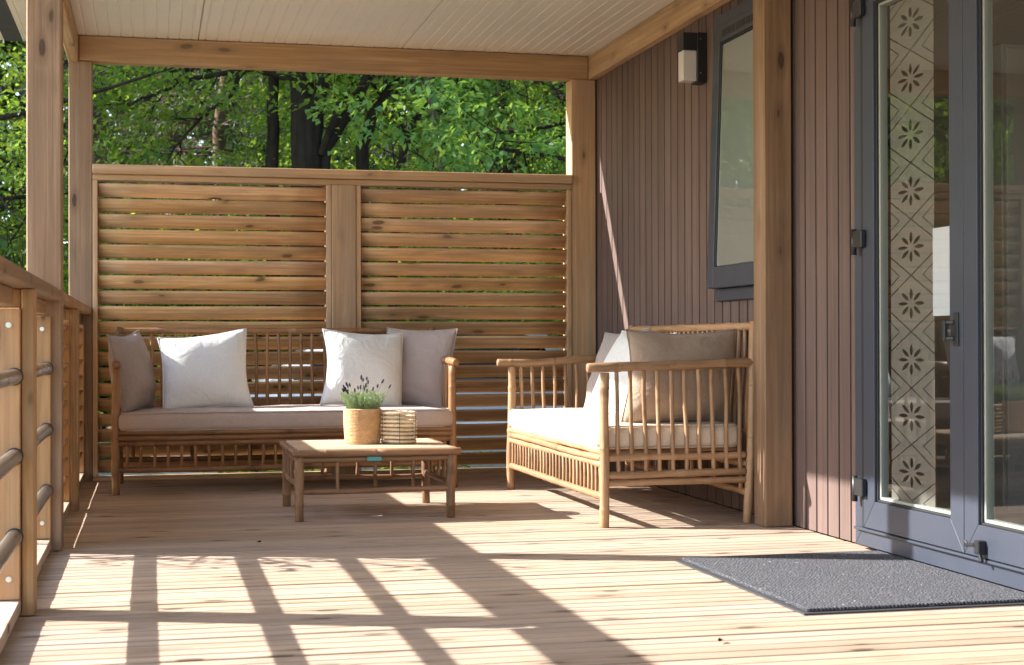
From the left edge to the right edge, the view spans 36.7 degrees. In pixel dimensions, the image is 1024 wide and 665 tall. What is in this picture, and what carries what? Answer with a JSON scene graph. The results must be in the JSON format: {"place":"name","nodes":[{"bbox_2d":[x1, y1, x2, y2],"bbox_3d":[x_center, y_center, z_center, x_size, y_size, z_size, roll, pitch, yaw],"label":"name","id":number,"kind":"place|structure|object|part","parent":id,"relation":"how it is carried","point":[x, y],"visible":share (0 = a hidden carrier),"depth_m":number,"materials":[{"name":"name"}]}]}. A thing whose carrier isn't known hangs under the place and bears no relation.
{"place":"outdoors","nodes":[
{"label":"outdoors","id":0,"kind":"place"},
{"bbox_2d":[98,473,164,475],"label":"gravel path","id":1,"kind":"structure","parent":0,"point":[103,474],"depth_m":15.11,"materials":[{"name":"grey gravel"}]},
{"bbox_2d":[151,334,563,473],"bbox_3d":[-0.966,0.646,13.426,4.250,1.460,1.768,0,0,-13],"label":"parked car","id":2,"kind":"object","parent":1,"relation":"on","point":[457,408],"visible":0.06,"depth_m":12.77,"materials":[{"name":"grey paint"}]},
{"bbox_2d":[2,63,463,242],"label":"sky","id":3,"kind":"structure","parent":0,"point":[8,63],"materials":[{"name":"white"}]},
{"bbox_2d":[198,454,324,473],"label":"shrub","id":4,"kind":"object","parent":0,"point":[263,470],"visible":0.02,"depth_m":10.93,"materials":[{"name":"green plant"}]},
{"bbox_2d":[364,450,492,469],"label":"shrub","id":5,"kind":"object","parent":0,"point":[407,467],"visible":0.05,"depth_m":11.09,"materials":[{"name":"green plant"}]},
{"bbox_2d":[98,411,1023,591],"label":"ground","id":6,"kind":"structure","parent":0,"point":[107,458],"depth_m":9.51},
{"bbox_2d":[0,42,68,288],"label":"pine tree","id":7,"kind":"object","parent":6,"relation":"on","point":[8,170],"visible":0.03,"depth_m":30.95,"materials":[{"name":"green plant"}]},
{"bbox_2d":[0,230,105,413],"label":"shrub","id":8,"kind":"object","parent":6,"relation":"on","point":[1,252],"depth_m":17.62,"materials":[{"name":"green plant"}]},
{"bbox_2d":[0,40,171,290],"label":"broadleaf tree","id":9,"kind":"object","parent":6,"relation":"on","point":[22,230],"visible":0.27,"depth_m":21.86,"materials":[{"name":"green plant"}]},
{"bbox_2d":[0,40,190,290],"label":"broadleaf tree","id":10,"kind":"object","parent":6,"relation":"on","point":[66,122],"visible":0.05,"depth_m":29.82,"materials":[{"name":"green plant"}]},
{"bbox_2d":[1,198,242,413],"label":"shrub","id":11,"kind":"object","parent":6,"relation":"on","point":[124,304],"depth_m":20.46,"materials":[{"name":"green plant"}]},
{"bbox_2d":[0,176,260,428],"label":"shrub","id":12,"kind":"object","parent":6,"relation":"on","point":[4,244],"visible":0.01,"depth_m":16.75,"materials":[{"name":"green plant"}]},
{"bbox_2d":[20,58,264,265],"bbox_3d":[-7.506,-6.777,34.796,7.117,16.819,7.777,0,0,30],"label":"tree","id":13,"kind":"object","parent":6,"relation":"on","point":[185,139],"visible":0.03,"depth_m":34.91,"materials":[{"name":"green plant"}]},
{"bbox_2d":[63,45,290,259],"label":"broadleaf tree","id":14,"kind":"object","parent":6,"relation":"on","point":[174,137],"visible":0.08,"depth_m":26.80,"materials":[{"name":"green plant"}]},
{"bbox_2d":[0,41,359,351],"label":"broadleaf tree","id":15,"kind":"object","parent":6,"relation":"on","point":[14,170],"visible":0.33,"depth_m":14.16,"materials":[{"name":"green plant"}]},
{"bbox_2d":[64,65,346,290],"bbox_3d":[-4.752,-4.952,25.566,5.020,13.017,4.602,0,0,-10],"label":"broadleaf tree","id":16,"kind":"object","parent":6,"relation":"on","point":[221,143],"visible":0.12,"depth_m":25.20,"materials":[{"name":"green plant"}]},
{"bbox_2d":[25,159,420,413],"bbox_3d":[-4.753,-0.583,24.246,7.015,4.359,8.003,0,0,26],"label":"shrub","id":17,"kind":"object","parent":6,"relation":"on","point":[200,229],"depth_m":23.44,"materials":[{"name":"green plant"}]},
{"bbox_2d":[6,144,441,458],"bbox_3d":[-2.877,-0.365,17.144,5.482,3.695,6.039,0,0,-13],"label":"shrub","id":18,"kind":"object","parent":6,"relation":"on","point":[197,160],"visible":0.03,"depth_m":16.51,"materials":[{"name":"green plant"}]},
{"bbox_2d":[129,78,410,275],"bbox_3d":[-4.340,-6.110,31.828,7.129,15.417,6.524,0,0,17],"label":"tree","id":19,"kind":"object","parent":6,"relation":"on","point":[207,142],"visible":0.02,"depth_m":31.22,"materials":[{"name":"green plant"}]},
{"bbox_2d":[0,40,565,381],"bbox_3d":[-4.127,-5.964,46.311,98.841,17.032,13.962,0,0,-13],"label":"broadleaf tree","id":20,"kind":"object","parent":6,"relation":"on","point":[9,96],"visible":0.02,"depth_m":41.28,"materials":[{"name":"green plant"}]},
{"bbox_2d":[63,143,521,381],"bbox_3d":[-2.030,-0.323,17.450,5.963,3.705,6.803,0,0,20],"label":"shrub","id":21,"kind":"object","parent":6,"relation":"on","point":[66,228],"visible":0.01,"depth_m":16.25,"materials":[{"name":"green plant"}]},
{"bbox_2d":[63,65,566,365],"bbox_3d":[-1.714,-3.557,15.180,5.761,10.098,3.799,0,0,-40],"label":"forest tree","id":22,"kind":"object","parent":6,"relation":"on","point":[309,149],"visible":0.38,"depth_m":14.86,"materials":[{"name":"green plant"}]},
{"bbox_2d":[228,74,404,230],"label":"pine tree","id":23,"kind":"object","parent":6,"relation":"on","point":[373,161],"depth_m":37.53,"materials":[{"name":"green plant"}]},
{"bbox_2d":[95,70,565,335],"bbox_3d":[-0.336,-5.123,20.651,10.594,13.288,11.203,0,0,8],"label":"broadleaf tree","id":24,"kind":"object","parent":6,"relation":"on","point":[202,162],"visible":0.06,"depth_m":20.59,"materials":[{"name":"green plant"}]},
{"bbox_2d":[179,146,554,320],"bbox_3d":[-1.593,-0.600,20.940,6.902,4.223,6.265,0,0,-41],"label":"shrub","id":25,"kind":"object","parent":6,"relation":"on","point":[332,158],"visible":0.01,"depth_m":21.26,"materials":[{"name":"green plant"}]},
{"bbox_2d":[190,69,565,335],"bbox_3d":[-0.193,-3.857,19.207,8.177,10.737,8.205,0,0,-22],"label":"broadleaf tree","id":26,"kind":"object","parent":6,"relation":"on","point":[514,163],"visible":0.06,"depth_m":17.45,"materials":[{"name":"green plant"}]},
{"bbox_2d":[226,171,558,351],"bbox_3d":[-0.656,-0.122,17.676,6.002,3.269,5.261,0,0,-39],"label":"shrub","id":27,"kind":"object","parent":6,"relation":"on","point":[537,172],"visible":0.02,"depth_m":16.73,"materials":[{"name":"green plant"}]},
{"bbox_2d":[327,75,491,263],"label":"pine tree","id":28,"kind":"object","parent":6,"relation":"on","point":[415,144],"visible":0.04,"depth_m":33.08,"materials":[{"name":"green plant"}]},
{"bbox_2d":[314,75,515,320],"bbox_3d":[-0.981,-2.157,14.174,1.777,7.185,2.344,0,0,-34],"label":"sapling","id":29,"kind":"object","parent":6,"relation":"on","point":[432,112],"visible":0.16,"depth_m":14.22,"materials":[{"name":"brown plant"}]},
{"bbox_2d":[281,118,565,306],"bbox_3d":[-1.388,-1.183,25.191,8.144,5.490,8.973,0,0,-7],"label":"shrub","id":30,"kind":"object","parent":6,"relation":"on","point":[380,150],"visible":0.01,"depth_m":23.62,"materials":[{"name":"green plant"}]},
{"bbox_2d":[304,75,565,349],"bbox_3d":[0.941,-3.215,13.875,6.690,9.384,6.099,0,0,-4],"label":"broadleaf tree","id":31,"kind":"object","parent":6,"relation":"on","point":[461,147],"visible":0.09,"depth_m":12.91,"materials":[{"name":"green plant"}]},
{"bbox_2d":[395,80,565,219],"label":"broadleaf tree","id":32,"kind":"object","parent":6,"relation":"on","point":[540,123],"visible":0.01,"depth_m":23.24,"materials":[{"name":"green plant"}]},
{"bbox_2d":[449,80,565,335],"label":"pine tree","id":33,"kind":"object","parent":6,"relation":"on","point":[556,95],"visible":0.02,"depth_m":33.64,"materials":[{"name":"green plant"}]},
{"bbox_2d":[453,233,562,335],"bbox_3d":[1.712,-0.315,17.715,4.390,3.535,4.657,0,0,17],"label":"shrub","id":34,"kind":"object","parent":6,"relation":"on","point":[492,277],"visible":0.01,"depth_m":16.70,"materials":[{"name":"green plant"}]},
{"bbox_2d":[0,470,1023,664],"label":"deck","id":35,"kind":"structure","parent":6,"relation":"on","point":[530,570],"depth_m":5.00,"materials":[{"name":"brown wood"}]},
{"bbox_2d":[0,255,90,653],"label":"deck railing","id":36,"kind":"object","parent":35,"relation":"on","point":[26,429],"visible":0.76,"depth_m":4.52,"materials":[{"name":"brown wood"}]},
{"bbox_2d":[111,327,458,495],"bbox_3d":[-1.268,0.408,8.589,1.849,0.887,0.791,0,0,-13],"label":"bamboo sofa","id":37,"kind":"object","parent":35,"relation":"on","point":[192,439],"visible":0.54,"depth_m":8.32,"materials":[{"name":"wood"}]},
{"bbox_2d":[119,404,452,430],"bbox_3d":[-1.262,0.464,8.576,1.775,0.122,0.650,0,0,-13],"label":"seat cushion","id":38,"kind":"object","parent":37,"relation":"on","point":[309,416],"visible":0.74,"depth_m":8.24,"materials":[{"name":"beige fabric"}]},
{"bbox_2d":[107,330,155,412],"bbox_3d":[-2.067,0.215,8.378,0.189,0.450,0.456,-14,1,8],"label":"scatter pillow","id":39,"kind":"object","parent":38,"relation":"on","point":[130,353],"visible":0.83,"depth_m":8.25,"materials":[{"name":"beige fabric"}]},
{"bbox_2d":[157,328,253,408],"bbox_3d":[-1.689,0.211,8.511,0.511,0.466,0.177,-4,-20,-19],"label":"scatter pillow","id":40,"kind":"object","parent":38,"relation":"on","point":[205,371],"visible":0.95,"depth_m":8.45,"materials":[{"name":"beige fabric"}]},
{"bbox_2d":[320,329,402,405],"bbox_3d":[-0.844,0.202,8.704,0.477,0.469,0.178,6,-19,-20],"label":"scatter pillow","id":41,"kind":"object","parent":38,"relation":"on","point":[352,358],"visible":0.86,"depth_m":8.64,"materials":[{"name":"beige fabric"}]},
{"bbox_2d":[387,327,457,406],"bbox_3d":[-0.555,0.198,8.862,0.467,0.490,0.168,5,-12,26],"label":"scatter pillow","id":42,"kind":"object","parent":38,"relation":"on","point":[424,352],"visible":0.59,"depth_m":8.77,"materials":[{"name":"beige fabric"}]},
{"bbox_2d":[92,164,572,480],"bbox_3d":[-1.032,-0.058,9.254,2.854,1.821,0.160,0,0,-13],"label":"privacy screen","id":43,"kind":"object","parent":35,"relation":"on","point":[342,239],"visible":0.66,"depth_m":9.20,"materials":[{"name":"brown wood"}]},
{"bbox_2d":[279,438,461,521],"bbox_3d":[-0.681,0.681,7.262,0.767,0.321,0.732,0,0,-13],"label":"coffee table","id":44,"kind":"object","parent":35,"relation":"on","point":[426,452],"visible":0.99,"depth_m":6.99,"materials":[{"name":"brown wood"}]},
{"bbox_2d":[340,375,390,443],"bbox_3d":[-0.705,0.359,7.257,0.232,0.322,0.229,0,0,35],"label":"potted lavender","id":45,"kind":"object","parent":44,"relation":"on","point":[362,411],"visible":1,"depth_m":7.20,"materials":[{"name":"wicker"}]},
{"bbox_2d":[380,410,416,443],"bbox_3d":[-0.533,0.444,7.267,0.177,0.152,0.180,0,0,-13],"label":"cane basket","id":46,"kind":"object","parent":44,"relation":"on","point":[398,427],"visible":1,"depth_m":7.20,"materials":[{"name":"wicker"}]},
{"bbox_2d":[0,0,792,550],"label":"terrace canopy","id":47,"kind":"object","parent":35,"relation":"on","point":[580,46],"visible":0.93,"depth_m":8.43,"materials":[{"name":"wood"}]},
{"bbox_2d":[497,321,753,527],"bbox_3d":[0.504,0.398,7.551,0.789,0.887,1.809,0,0,-13],"label":"bamboo sofa","id":48,"kind":"object","parent":35,"relation":"on","point":[557,462],"visible":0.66,"depth_m":6.75,"materials":[{"name":"wood"}]},
{"bbox_2d":[508,408,741,448],"bbox_3d":[0.493,0.450,7.547,0.650,0.124,1.735,0,0,-13],"label":"seat cushion","id":49,"kind":"object","parent":48,"relation":"on","point":[580,426],"visible":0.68,"depth_m":6.81,"materials":[{"name":"beige fabric"}]},
{"bbox_2d":[584,327,649,407],"bbox_3d":[0.539,0.204,8.086,0.158,0.470,0.468,22,-11,-23],"label":"scatter pillow","id":50,"kind":"object","parent":49,"relation":"on","point":[609,340],"visible":0.27,"depth_m":8.13,"materials":[{"name":"grey fabric"}]},
{"bbox_2d":[588,330,677,415],"bbox_3d":[0.568,0.206,7.357,0.190,0.469,0.480,28,-12,-26],"label":"scatter pillow","id":51,"kind":"object","parent":49,"relation":"on","point":[619,351],"visible":0.27,"depth_m":7.34,"materials":[{"name":"beige fabric"}]},
{"bbox_2d":[621,328,736,422],"bbox_3d":[0.739,0.200,6.857,0.546,0.438,0.208,0,7,-17],"label":"scatter pillow","id":52,"kind":"object","parent":49,"relation":"on","point":[645,346],"visible":0.67,"depth_m":6.78,"materials":[{"name":"beige fabric"}]},
{"bbox_2d":[674,551,1023,614],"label":"doormat","id":53,"kind":"object","parent":35,"relation":"on","point":[837,582],"visible":1,"depth_m":5.00,"materials":[{"name":"rubber"}]},
{"bbox_2d":[595,0,1023,590],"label":"house","id":54,"kind":"structure","parent":6,"relation":"on","point":[675,222],"depth_m":6.17,"materials":[{"name":"brown wood"}]},
{"bbox_2d":[677,32,706,84],"bbox_3d":[0.899,-1.367,7.715,0.126,0.249,0.093,0,0,-13],"label":"wall lamp","id":55,"kind":"object","parent":54,"relation":"attached to","point":[692,56],"visible":1,"depth_m":7.68,"materials":[{"name":"black metal"}]},
{"bbox_2d":[707,0,753,301],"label":"window","id":56,"kind":"structure","parent":54,"relation":"in","point":[730,260],"depth_m":7.25,"materials":[{"name":"glass"}]},
{"bbox_2d":[850,0,1023,590],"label":"patio door","id":57,"kind":"structure","parent":54,"relation":"in","point":[967,538],"depth_m":5.47,"materials":[{"name":"metal"}]},
{"bbox_2d":[933,226,949,315],"bbox_3d":[1.490,-0.211,5.320,0.001,0.306,0.164,0,0,-13],"label":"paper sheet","id":58,"kind":"object","parent":54,"relation":"attached to","point":[941,276],"visible":0.64,"depth_m":5.34,"materials":[{"name":"white paper"}]},
{"bbox_2d":[897,0,1023,509],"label":"room","id":59,"kind":"object","parent":54,"relation":"attached to","point":[1008,21],"depth_m":6.61,"materials":[{"name":"white paint"}]},
{"bbox_2d":[993,43,1023,524],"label":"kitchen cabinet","id":60,"kind":"object","parent":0,"point":[1008,137],"visible":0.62,"depth_m":6.23,"materials":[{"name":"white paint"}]},
{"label":"cabinet door","id":61,"kind":"part","parent":60,"relation":"part of","materials":[{"name":"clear glass"}]}
]}

